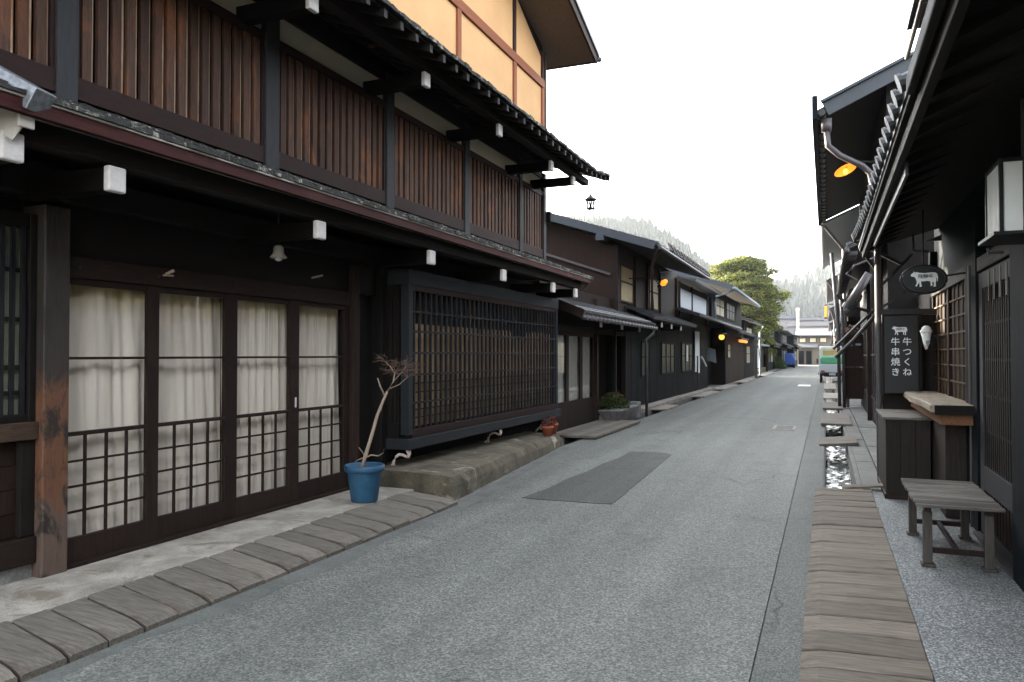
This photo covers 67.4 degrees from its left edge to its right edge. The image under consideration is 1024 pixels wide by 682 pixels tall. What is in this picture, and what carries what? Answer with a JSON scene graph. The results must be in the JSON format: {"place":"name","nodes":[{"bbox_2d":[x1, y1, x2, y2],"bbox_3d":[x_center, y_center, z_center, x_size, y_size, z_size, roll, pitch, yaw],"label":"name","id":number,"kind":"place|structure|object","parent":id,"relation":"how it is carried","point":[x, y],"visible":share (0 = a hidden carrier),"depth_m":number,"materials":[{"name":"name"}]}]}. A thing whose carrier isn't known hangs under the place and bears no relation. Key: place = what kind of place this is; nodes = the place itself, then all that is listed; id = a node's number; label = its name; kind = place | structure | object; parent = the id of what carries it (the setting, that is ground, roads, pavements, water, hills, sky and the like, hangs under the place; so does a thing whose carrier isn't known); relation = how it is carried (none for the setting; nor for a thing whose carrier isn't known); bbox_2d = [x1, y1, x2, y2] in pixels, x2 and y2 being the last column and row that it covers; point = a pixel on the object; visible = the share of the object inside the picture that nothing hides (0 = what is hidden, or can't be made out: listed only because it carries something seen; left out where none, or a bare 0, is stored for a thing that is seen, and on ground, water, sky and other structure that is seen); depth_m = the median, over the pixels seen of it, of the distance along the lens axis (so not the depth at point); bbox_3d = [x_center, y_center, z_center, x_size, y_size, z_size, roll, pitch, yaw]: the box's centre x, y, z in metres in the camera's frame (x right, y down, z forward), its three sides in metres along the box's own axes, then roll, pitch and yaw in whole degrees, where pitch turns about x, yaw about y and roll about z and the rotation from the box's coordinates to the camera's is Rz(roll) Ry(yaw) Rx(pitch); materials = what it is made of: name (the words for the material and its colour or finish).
{"place":"outdoors","nodes":[
{"label":"outdoors","id":0,"kind":"place"},
{"bbox_2d":[0,487,413,622],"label":"pavement","id":1,"kind":"structure","parent":0,"point":[24,597],"depth_m":5.65,"materials":[{"name":"concrete"}]},
{"bbox_2d":[344,353,427,502],"bbox_3d":[-1.300,0.876,7.858,0.838,1.527,0.409,0,-1,8],"label":"potted sapling","id":2,"kind":"object","parent":1,"relation":"on","point":[364,477],"visible":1,"depth_m":7.79,"materials":[{"name":"plastic"}]},
{"bbox_2d":[54,368,819,681],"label":"road","id":3,"kind":"structure","parent":0,"point":[664,571],"depth_m":5.26,"materials":[{"name":"asphalt"}]},
{"bbox_2d":[24,446,569,681],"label":"gutter strip","id":4,"kind":"object","parent":3,"relation":"on","point":[267,588],"visible":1,"depth_m":5.27,"materials":[{"name":"concrete"}]},
{"bbox_2d":[0,621,66,681],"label":"drain board","id":5,"kind":"object","parent":4,"relation":"on","point":[25,655],"visible":0.97,"depth_m":3.93,"materials":[{"name":"brown wood"}]},
{"bbox_2d":[12,609,107,662],"bbox_3d":[-2.512,1.626,4.257,0.716,0.095,0.217,-1,-1,34],"label":"drain board","id":6,"kind":"object","parent":4,"relation":"on","point":[70,640],"visible":0.87,"depth_m":4.19,"materials":[{"name":"brown wood"}]},
{"bbox_2d":[52,598,143,646],"bbox_3d":[-2.423,1.633,4.477,0.719,0.094,0.217,-1,-1,35],"label":"drain board","id":7,"kind":"object","parent":4,"relation":"on","point":[111,627],"visible":0.85,"depth_m":4.42,"materials":[{"name":"brown wood"}]},
{"bbox_2d":[87,585,179,631],"bbox_3d":[-2.326,1.637,4.712,0.719,0.105,0.237,-1,-1,34],"label":"drain board","id":8,"kind":"object","parent":4,"relation":"on","point":[146,613],"visible":0.84,"depth_m":4.66,"materials":[{"name":"grey wood"}]},
{"bbox_2d":[123,575,208,617],"bbox_3d":[-2.233,1.645,4.941,0.724,0.109,0.226,-1,-1,35],"label":"drain board","id":9,"kind":"object","parent":4,"relation":"on","point":[182,602],"visible":0.83,"depth_m":4.90,"materials":[{"name":"grey wood"}]},
{"bbox_2d":[154,566,238,605],"bbox_3d":[-2.136,1.646,5.179,0.718,0.109,0.227,-1,-1,34],"label":"drain board","id":10,"kind":"object","parent":4,"relation":"on","point":[210,591],"visible":0.88,"depth_m":5.12,"materials":[{"name":"grey wood"}]},
{"bbox_2d":[182,557,264,593],"bbox_3d":[-2.040,1.650,5.413,0.722,0.104,0.236,-1,-1,34],"label":"drain board","id":11,"kind":"object","parent":4,"relation":"on","point":[240,580],"visible":0.85,"depth_m":5.35,"materials":[{"name":"grey wood"}]},
{"bbox_2d":[209,549,286,582],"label":"drain board","id":12,"kind":"object","parent":4,"relation":"on","point":[266,571],"visible":0.83,"depth_m":5.60,"materials":[{"name":"grey wood"}]},
{"bbox_2d":[233,542,307,573],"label":"drain board","id":13,"kind":"object","parent":4,"relation":"on","point":[289,563],"visible":0.88,"depth_m":5.81,"materials":[{"name":"grey wood"}]},
{"bbox_2d":[254,535,326,565],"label":"drain board","id":14,"kind":"object","parent":4,"relation":"on","point":[310,555],"visible":0.86,"depth_m":6.03,"materials":[{"name":"grey wood"}]},
{"bbox_2d":[274,530,344,557],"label":"drain board","id":15,"kind":"object","parent":4,"relation":"on","point":[329,549],"visible":0.84,"depth_m":6.26,"materials":[{"name":"grey wood"}]},
{"bbox_2d":[292,524,362,549],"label":"drain board","id":16,"kind":"object","parent":4,"relation":"on","point":[346,541],"visible":0.89,"depth_m":6.47,"materials":[{"name":"grey wood"}]},
{"bbox_2d":[310,517,379,542],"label":"drain board","id":17,"kind":"object","parent":4,"relation":"on","point":[365,535],"visible":0.84,"depth_m":6.75,"materials":[{"name":"grey wood"}]},
{"bbox_2d":[329,513,392,535],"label":"drain board","id":18,"kind":"object","parent":4,"relation":"on","point":[380,529],"visible":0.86,"depth_m":6.95,"materials":[{"name":"grey wood"}]},
{"bbox_2d":[343,507,408,530],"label":"drain board","id":19,"kind":"object","parent":4,"relation":"on","point":[395,522],"visible":0.86,"depth_m":7.19,"materials":[{"name":"grey wood"}]},
{"bbox_2d":[360,503,422,523],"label":"drain board","id":20,"kind":"object","parent":4,"relation":"on","point":[410,517],"visible":0.76,"depth_m":7.46,"materials":[{"name":"grey wood"}]},
{"bbox_2d":[374,499,434,518],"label":"drain board","id":21,"kind":"object","parent":4,"relation":"on","point":[422,512],"visible":0.79,"depth_m":7.69,"materials":[{"name":"grey wood"}]},
{"bbox_2d":[387,494,447,513],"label":"drain board","id":22,"kind":"object","parent":4,"relation":"on","point":[435,507],"visible":0.86,"depth_m":7.93,"materials":[{"name":"grey wood"}]},
{"bbox_2d":[401,491,457,508],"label":"drain board","id":23,"kind":"object","parent":4,"relation":"on","point":[449,503],"visible":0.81,"depth_m":8.16,"materials":[{"name":"grey wood"}]},
{"bbox_2d":[522,452,671,503],"bbox_3d":[1.435,1.776,10.430,1.020,0.005,4.550,0,-1,22],"label":"road patch","id":24,"kind":"object","parent":3,"relation":"on","point":[611,481],"visible":1,"depth_m":9.62,"materials":[{"name":"asphalt"}]},
{"bbox_2d":[17,365,876,681],"bbox_3d":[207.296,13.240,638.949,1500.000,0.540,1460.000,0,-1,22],"label":"ground","id":25,"kind":"structure","parent":0,"point":[565,441],"depth_m":12.03,"materials":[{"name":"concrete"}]},
{"bbox_2d":[0,0,609,585],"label":"wooden townhouse","id":26,"kind":"structure","parent":25,"relation":"on","point":[182,354],"depth_m":7.07,"materials":[{"name":"black wood"}]},
{"bbox_2d":[0,209,37,423],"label":"barred window","id":27,"kind":"structure","parent":26,"relation":"in","point":[18,230],"depth_m":5.13,"materials":[{"name":"black wood"}]},
{"bbox_2d":[67,277,159,563],"bbox_3d":[-3.066,0.570,5.750,0.137,2.034,0.920,0,-1,22],"label":"sliding door","id":28,"kind":"structure","parent":26,"relation":"in","point":[113,420],"depth_m":5.85,"materials":[{"name":"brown wood"}]},
{"bbox_2d":[158,287,237,538],"bbox_3d":[-2.755,0.584,6.546,0.153,2.034,0.990,0,-1,22],"label":"sliding door","id":29,"kind":"structure","parent":26,"relation":"in","point":[189,439],"depth_m":6.66,"materials":[{"name":"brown wood"}]},
{"bbox_2d":[221,294,298,517],"bbox_3d":[-2.407,0.599,7.360,0.148,2.034,0.980,0,-1,22],"label":"sliding door","id":30,"kind":"structure","parent":26,"relation":"in","point":[267,338],"depth_m":7.46,"materials":[{"name":"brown wood"}]},
{"bbox_2d":[285,301,348,499],"bbox_3d":[-2.091,0.614,8.187,0.168,2.034,0.990,0,-1,22],"label":"sliding door","id":31,"kind":"structure","parent":26,"relation":"in","point":[319,447],"depth_m":8.33,"materials":[{"name":"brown wood"}]},
{"bbox_2d":[386,269,560,449],"bbox_3d":[-0.346,0.264,11.769,0.430,2.150,5.630,0,-1,22],"label":"bay window","id":32,"kind":"structure","parent":26,"relation":"in","point":[481,358],"depth_m":10.60,"materials":[{"name":"brown wood"}]},
{"bbox_2d":[380,431,562,500],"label":"stone plinth","id":33,"kind":"structure","parent":25,"relation":"on","point":[456,473],"depth_m":9.68,"materials":[{"name":"stone"}]},
{"bbox_2d":[527,281,657,431],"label":"tiled house","id":34,"kind":"structure","parent":25,"relation":"on","point":[588,323],"depth_m":17.13,"materials":[{"name":"brown wood"}]},
{"bbox_2d":[555,331,567,431],"bbox_3d":[0.929,0.809,15.635,0.104,2.038,0.970,0,-1,22],"label":"glazed door","id":35,"kind":"structure","parent":34,"relation":"in","point":[562,347],"depth_m":15.95,"materials":[{"name":"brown wood"}]},
{"bbox_2d":[567,332,580,427],"bbox_3d":[1.300,0.825,16.542,0.103,2.038,0.970,0,-1,22],"label":"glazed door","id":36,"kind":"structure","parent":34,"relation":"in","point":[574,404],"depth_m":16.63,"materials":[{"name":"brown wood"}]},
{"bbox_2d":[578,333,593,424],"bbox_3d":[1.664,0.841,17.452,0.119,2.038,0.970,0,-1,22],"label":"glazed door","id":37,"kind":"structure","parent":34,"relation":"in","point":[587,403],"depth_m":17.54,"materials":[{"name":"brown wood"}]},
{"bbox_2d":[534,211,709,412],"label":"gabled house","id":38,"kind":"structure","parent":25,"relation":"on","point":[611,261],"depth_m":21.09,"materials":[{"name":"brown wood"}]},
{"bbox_2d":[620,263,633,304],"bbox_3d":[3.096,-1.513,20.668,0.030,1.000,1.450,0,-1,22],"label":"window","id":39,"kind":"structure","parent":38,"relation":"in","point":[626,284],"depth_m":20.65,"materials":[{"name":"beige glass"}]},
{"bbox_2d":[649,276,658,311],"bbox_3d":[4.431,-1.455,23.931,0.030,1.000,1.400,0,-1,22],"label":"window","id":40,"kind":"structure","parent":38,"relation":"in","point":[655,289],"depth_m":24.06,"materials":[{"name":"beige glass"}]},
{"bbox_2d":[661,342,674,374],"bbox_3d":[5.301,0.588,26.024,0.030,1.050,2.400,0,-1,22],"label":"window","id":41,"kind":"structure","parent":38,"relation":"in","point":[667,349],"depth_m":25.92,"materials":[{"name":"black wood"}]},
{"bbox_2d":[675,275,741,397],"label":"black boarded house","id":42,"kind":"structure","parent":25,"relation":"on","point":[693,303],"depth_m":31.01,"materials":[{"name":"brown wood"}]},
{"bbox_2d":[681,343,692,371],"bbox_3d":[6.758,0.626,29.587,0.030,1.100,2.500,0,-1,22],"label":"window","id":43,"kind":"structure","parent":42,"relation":"in","point":[686,366],"depth_m":29.42,"materials":[{"name":"black wood"}]},
{"bbox_2d":[666,268,760,384],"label":"blue grey house","id":44,"kind":"structure","parent":25,"relation":"on","point":[726,306],"depth_m":41.21,"materials":[{"name":"brown wood"}]},
{"bbox_2d":[709,253,791,356],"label":"pine tree","id":45,"kind":"object","parent":25,"relation":"on","point":[748,275],"visible":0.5,"depth_m":72.19,"materials":[{"name":"green plant"}]},
{"bbox_2d":[754,343,769,373],"bbox_3d":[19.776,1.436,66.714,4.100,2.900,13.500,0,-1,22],"label":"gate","id":46,"kind":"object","parent":25,"relation":"on","point":[764,369],"visible":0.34,"depth_m":68.73,"materials":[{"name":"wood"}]},
{"bbox_2d":[754,322,781,370],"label":"dark house","id":47,"kind":"structure","parent":25,"relation":"on","point":[771,363],"depth_m":78.30,"materials":[{"name":"wood"}]},
{"bbox_2d":[775,329,793,368],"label":"dark house","id":48,"kind":"structure","parent":25,"relation":"on","point":[781,337],"depth_m":85.92,"materials":[{"name":"wood"}]},
{"bbox_2d":[751,376,825,681],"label":"gutter strip","id":49,"kind":"object","parent":25,"relation":"on","point":[778,656],"visible":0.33,"depth_m":5.40,"materials":[{"name":"concrete"}]},
{"bbox_2d":[814,490,872,496],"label":"drain board","id":50,"kind":"object","parent":49,"relation":"on","point":[837,493],"visible":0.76,"depth_m":8.52,"materials":[{"name":"beige wood"}]},
{"bbox_2d":[814,495,874,501],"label":"drain board","id":51,"kind":"object","parent":49,"relation":"on","point":[850,498],"visible":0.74,"depth_m":8.24,"materials":[{"name":"beige wood"}]},
{"bbox_2d":[813,505,877,512],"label":"drain board","id":52,"kind":"object","parent":49,"relation":"on","point":[843,509],"visible":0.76,"depth_m":7.65,"materials":[{"name":"beige wood"}]},
{"bbox_2d":[814,502,876,507],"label":"drain board","id":53,"kind":"object","parent":49,"relation":"on","point":[865,505],"visible":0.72,"depth_m":7.88,"materials":[{"name":"beige wood"}]},
{"bbox_2d":[813,511,880,519],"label":"drain board","id":54,"kind":"object","parent":49,"relation":"on","point":[849,515],"visible":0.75,"depth_m":7.40,"materials":[{"name":"beige wood"}]},
{"bbox_2d":[812,516,881,522],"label":"drain board","id":55,"kind":"object","parent":49,"relation":"on","point":[845,519],"visible":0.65,"depth_m":7.18,"materials":[{"name":"beige wood"}]},
{"bbox_2d":[812,520,882,527],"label":"drain board","id":56,"kind":"object","parent":49,"relation":"on","point":[849,523],"visible":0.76,"depth_m":6.98,"materials":[{"name":"beige wood"}]},
{"bbox_2d":[812,525,884,532],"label":"drain board","id":57,"kind":"object","parent":49,"relation":"on","point":[851,528],"visible":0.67,"depth_m":6.83,"materials":[{"name":"beige wood"}]},
{"bbox_2d":[811,529,886,538],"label":"drain board","id":58,"kind":"object","parent":49,"relation":"on","point":[853,533],"visible":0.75,"depth_m":6.67,"materials":[{"name":"beige wood"}]},
{"bbox_2d":[811,534,888,544],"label":"drain board","id":59,"kind":"object","parent":49,"relation":"on","point":[815,538],"visible":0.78,"depth_m":6.40,"materials":[{"name":"beige wood"}]},
{"bbox_2d":[810,542,890,550],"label":"drain board","id":60,"kind":"object","parent":49,"relation":"on","point":[855,546],"visible":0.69,"depth_m":6.19,"materials":[{"name":"beige wood"}]},
{"bbox_2d":[810,547,892,555],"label":"drain board","id":61,"kind":"object","parent":49,"relation":"on","point":[857,551],"visible":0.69,"depth_m":6.02,"materials":[{"name":"beige wood"}]},
{"bbox_2d":[809,551,894,561],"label":"drain board","id":62,"kind":"object","parent":49,"relation":"on","point":[849,556],"visible":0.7,"depth_m":5.87,"materials":[{"name":"beige wood"}]},
{"bbox_2d":[809,557,896,570],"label":"drain board","id":63,"kind":"object","parent":49,"relation":"on","point":[872,564],"visible":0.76,"depth_m":5.67,"materials":[{"name":"beige wood"}]},
{"bbox_2d":[808,565,898,575],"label":"drain board","id":64,"kind":"object","parent":49,"relation":"on","point":[830,568],"visible":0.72,"depth_m":5.49,"materials":[{"name":"beige wood"}]},
{"bbox_2d":[807,571,902,587],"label":"drain board","id":65,"kind":"object","parent":49,"relation":"on","point":[854,578],"visible":0.81,"depth_m":5.27,"materials":[{"name":"beige wood"}]},
{"bbox_2d":[806,583,907,601],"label":"drain board","id":66,"kind":"object","parent":49,"relation":"on","point":[878,592],"visible":0.84,"depth_m":5.00,"materials":[{"name":"beige wood"}]},
{"bbox_2d":[806,594,909,608],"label":"drain board","id":67,"kind":"object","parent":49,"relation":"on","point":[846,599],"visible":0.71,"depth_m":4.82,"materials":[{"name":"beige wood"}]},
{"bbox_2d":[805,601,914,623],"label":"drain board","id":68,"kind":"object","parent":49,"relation":"on","point":[872,612],"visible":0.84,"depth_m":4.61,"materials":[{"name":"beige wood"}]},
{"bbox_2d":[803,615,919,641],"bbox_3d":[1.979,1.649,4.372,0.610,0.067,0.262,0,-1,19],"label":"drain board","id":69,"kind":"object","parent":49,"relation":"on","point":[892,630],"visible":0.84,"depth_m":4.35,"materials":[{"name":"beige wood"}]},
{"bbox_2d":[802,630,926,661],"bbox_3d":[1.869,1.643,4.104,0.611,0.062,0.281,0,-1,19],"label":"drain board","id":70,"kind":"object","parent":49,"relation":"on","point":[830,641],"visible":0.84,"depth_m":4.08,"materials":[{"name":"beige wood"}]},
{"bbox_2d":[800,651,932,680],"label":"drain board","id":71,"kind":"object","parent":49,"relation":"on","point":[903,668],"visible":0.88,"depth_m":3.83,"materials":[{"name":"beige wood"}]},
{"bbox_2d":[799,668,933,681],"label":"drain board","id":72,"kind":"object","parent":49,"relation":"on","point":[820,675],"visible":1,"depth_m":3.68,"materials":[{"name":"beige wood"}]},
{"bbox_2d":[821,205,859,333],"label":"house","id":73,"kind":"structure","parent":25,"relation":"on","point":[836,233],"depth_m":27.29,"materials":[{"name":"wood"}]},
{"bbox_2d":[831,377,862,488],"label":"drain kerb","id":74,"kind":"structure","parent":25,"relation":"on","point":[855,477],"depth_m":11.61,"materials":[{"name":"concrete"}]},
{"bbox_2d":[812,51,933,424],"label":"tall right house","id":75,"kind":"structure","parent":25,"relation":"on","point":[848,122],"depth_m":15.10,"materials":[{"name":"black wood"}]},
{"bbox_2d":[832,294,874,358],"bbox_3d":[6.527,-0.262,14.624,0.816,1.193,3.000,0,-1,22],"label":"folded awning","id":76,"kind":"object","parent":75,"relation":"attached to","point":[856,336],"visible":0.72,"depth_m":13.75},
{"bbox_2d":[842,257,873,310],"bbox_3d":[5.361,-0.881,11.884,0.489,0.848,0.173,0,-1,17],"label":"spotlight","id":77,"kind":"object","parent":75,"relation":"attached to","point":[853,298],"visible":0.96,"depth_m":11.84,"materials":[{"name":"metal"}]},
{"bbox_2d":[871,319,875,400],"bbox_3d":[8.254,0.413,17.580,0.030,1.800,2.400,0,-1,22],"label":"window","id":78,"kind":"structure","parent":75,"relation":"in","point":[873,359],"depth_m":17.20,"materials":[{"name":"brown wood"}]},
{"bbox_2d":[561,369,779,439],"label":"side pavement","id":79,"kind":"structure","parent":0,"point":[732,383],"depth_m":38.11,"materials":[{"name":"concrete"}]},
{"bbox_2d":[556,419,639,438],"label":"plank bridge","id":80,"kind":"structure","parent":79,"relation":"on","point":[596,429],"depth_m":15.83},
{"bbox_2d":[598,390,638,420],"bbox_3d":[2.545,1.535,18.491,0.796,0.728,1.659,0,-1,22],"label":"stone trough","id":81,"kind":"object","parent":79,"relation":"on","point":[619,411],"visible":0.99,"depth_m":18.03,"materials":[{"name":"grey stone"}]},
{"bbox_2d":[729,317,763,378],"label":"house","id":82,"kind":"structure","parent":79,"relation":"on","point":[747,324],"depth_m":54.00,"materials":[{"name":"wood"}]},
{"bbox_2d":[543,0,919,280],"label":"sky","id":83,"kind":"structure","parent":0,"point":[697,114],"materials":[{"name":"white"}]},
{"bbox_2d":[785,333,802,366],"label":"dark house","id":84,"kind":"structure","parent":0,"point":[792,340],"depth_m":98.95,"materials":[{"name":"wood"}]},
{"bbox_2d":[785,321,832,334],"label":"building","id":85,"kind":"structure","parent":0,"point":[791,327],"depth_m":139.82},
{"bbox_2d":[778,286,839,314],"bbox_3d":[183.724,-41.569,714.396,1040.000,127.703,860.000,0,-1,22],"label":"hills","id":86,"kind":"structure","parent":0,"point":[804,300],"depth_m":861.64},
{"bbox_2d":[562,211,846,318],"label":"cedar forest","id":87,"kind":"object","parent":86,"relation":"on","point":[806,286],"visible":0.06,"depth_m":769.27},
{"bbox_2d":[795,328,835,364],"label":"beige corner house","id":88,"kind":"structure","parent":0,"point":[812,341],"depth_m":120.17,"materials":[{"name":"paint"}]},
{"bbox_2d":[825,377,851,487],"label":"water","id":89,"kind":"structure","parent":0,"point":[838,474],"depth_m":12.98,"materials":[{"name":"grey liquid"}]},
{"bbox_2d":[819,436,857,446],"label":"drain bridge","id":90,"kind":"structure","parent":0,"point":[839,441],"depth_m":13.51,"materials":[{"name":"grey wood"}]},
{"bbox_2d":[826,274,854,337],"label":"house","id":91,"kind":"structure","parent":0,"point":[829,292],"depth_m":43.25,"materials":[{"name":"tile"}]},
{"bbox_2d":[832,377,877,489],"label":"pavement","id":92,"kind":"structure","parent":0,"point":[866,429],"depth_m":14.11,"materials":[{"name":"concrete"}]},
{"bbox_2d":[816,346,841,382],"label":"white truck","id":93,"kind":"object","parent":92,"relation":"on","point":[828,364],"visible":0.66,"depth_m":43.28,"materials":[{"name":"paint"}]},
{"bbox_2d":[821,413,851,425],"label":"drain bridge","id":94,"kind":"structure","parent":92,"relation":"on","point":[835,419],"depth_m":17.89,"materials":[{"name":"grey wood"}]},
{"bbox_2d":[845,334,862,406],"bbox_3d":[10.243,0.879,22.701,0.930,2.150,0.600,0,-1,22],"label":"notice cabinet","id":95,"kind":"object","parent":92,"relation":"on","point":[854,367],"visible":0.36,"depth_m":22.56,"materials":[{"name":"brown wood"}]},
{"bbox_2d":[871,488,1023,681],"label":"pavement","id":96,"kind":"structure","parent":0,"point":[967,613],"depth_m":4.76,"materials":[{"name":"stone"}]},
{"bbox_2d":[876,409,932,499],"bbox_3d":[4.471,1.266,8.792,0.475,0.879,1.340,0,-1,22],"label":"wooden cabinet","id":97,"kind":"object","parent":96,"relation":"on","point":[904,443],"visible":0.75,"depth_m":8.22,"materials":[{"name":"brown wood"}]},
{"bbox_2d":[849,0,1023,591],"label":"shop house","id":98,"kind":"structure","parent":96,"relation":"on","point":[951,133],"depth_m":5.85,"materials":[{"name":"black wood"}]},
{"bbox_2d":[874,246,881,475],"bbox_3d":[4.643,0.098,9.716,0.087,3.250,0.087,0,-1,-23],"label":"corner pipe","id":99,"kind":"object","parent":98,"relation":"attached to","point":[878,318],"visible":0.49,"depth_m":9.70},
{"bbox_2d":[881,314,922,398],"bbox_3d":[4.820,0.269,9.493,0.445,1.200,0.052,0,-1,22],"label":"vertical sign","id":100,"kind":"object","parent":98,"relation":"attached to","point":[902,370],"visible":0.98,"depth_m":9.48,"materials":[{"name":"black wood"}]},
{"bbox_2d":[882,314,932,409],"bbox_3d":[4.986,0.697,9.672,0.580,2.050,0.060,0,-1,22],"label":"back panel","id":101,"kind":"object","parent":98,"relation":"attached to","point":[895,401],"visible":0.21,"depth_m":9.59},
{"bbox_2d":[900,210,965,294],"bbox_3d":[3.983,-0.846,7.272,0.565,0.809,0.073,0,-1,22],"label":"oval sign","id":102,"kind":"object","parent":98,"relation":"attached to","point":[922,279],"visible":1,"depth_m":7.28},
{"bbox_2d":[932,281,965,400],"bbox_3d":[4.790,0.040,8.413,0.040,1.220,2.600,0,-1,22],"label":"serving window","id":103,"kind":"structure","parent":98,"relation":"in","point":[949,354],"depth_m":8.32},
{"bbox_2d":[979,258,1012,565],"bbox_3d":[3.795,0.516,5.970,0.040,2.220,1.460,0,-1,22],"label":"lattice door","id":104,"kind":"structure","parent":98,"relation":"in","point":[994,314],"depth_m":6.02,"materials":[{"name":"brown wood"}]},
{"bbox_2d":[978,98,1023,254],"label":"box lantern","id":105,"kind":"object","parent":98,"relation":"hanging from","point":[1004,201],"visible":0.98,"depth_m":4.38,"materials":[{"name":"paper"}]},
{"bbox_2d":[901,478,1005,572],"bbox_3d":[3.442,1.425,6.074,0.567,0.463,1.294,0,-1,22],"label":"slatted bench","id":106,"kind":"object","parent":96,"relation":"on","point":[963,497],"visible":1,"depth_m":5.73,"materials":[{"name":"grey wood"}]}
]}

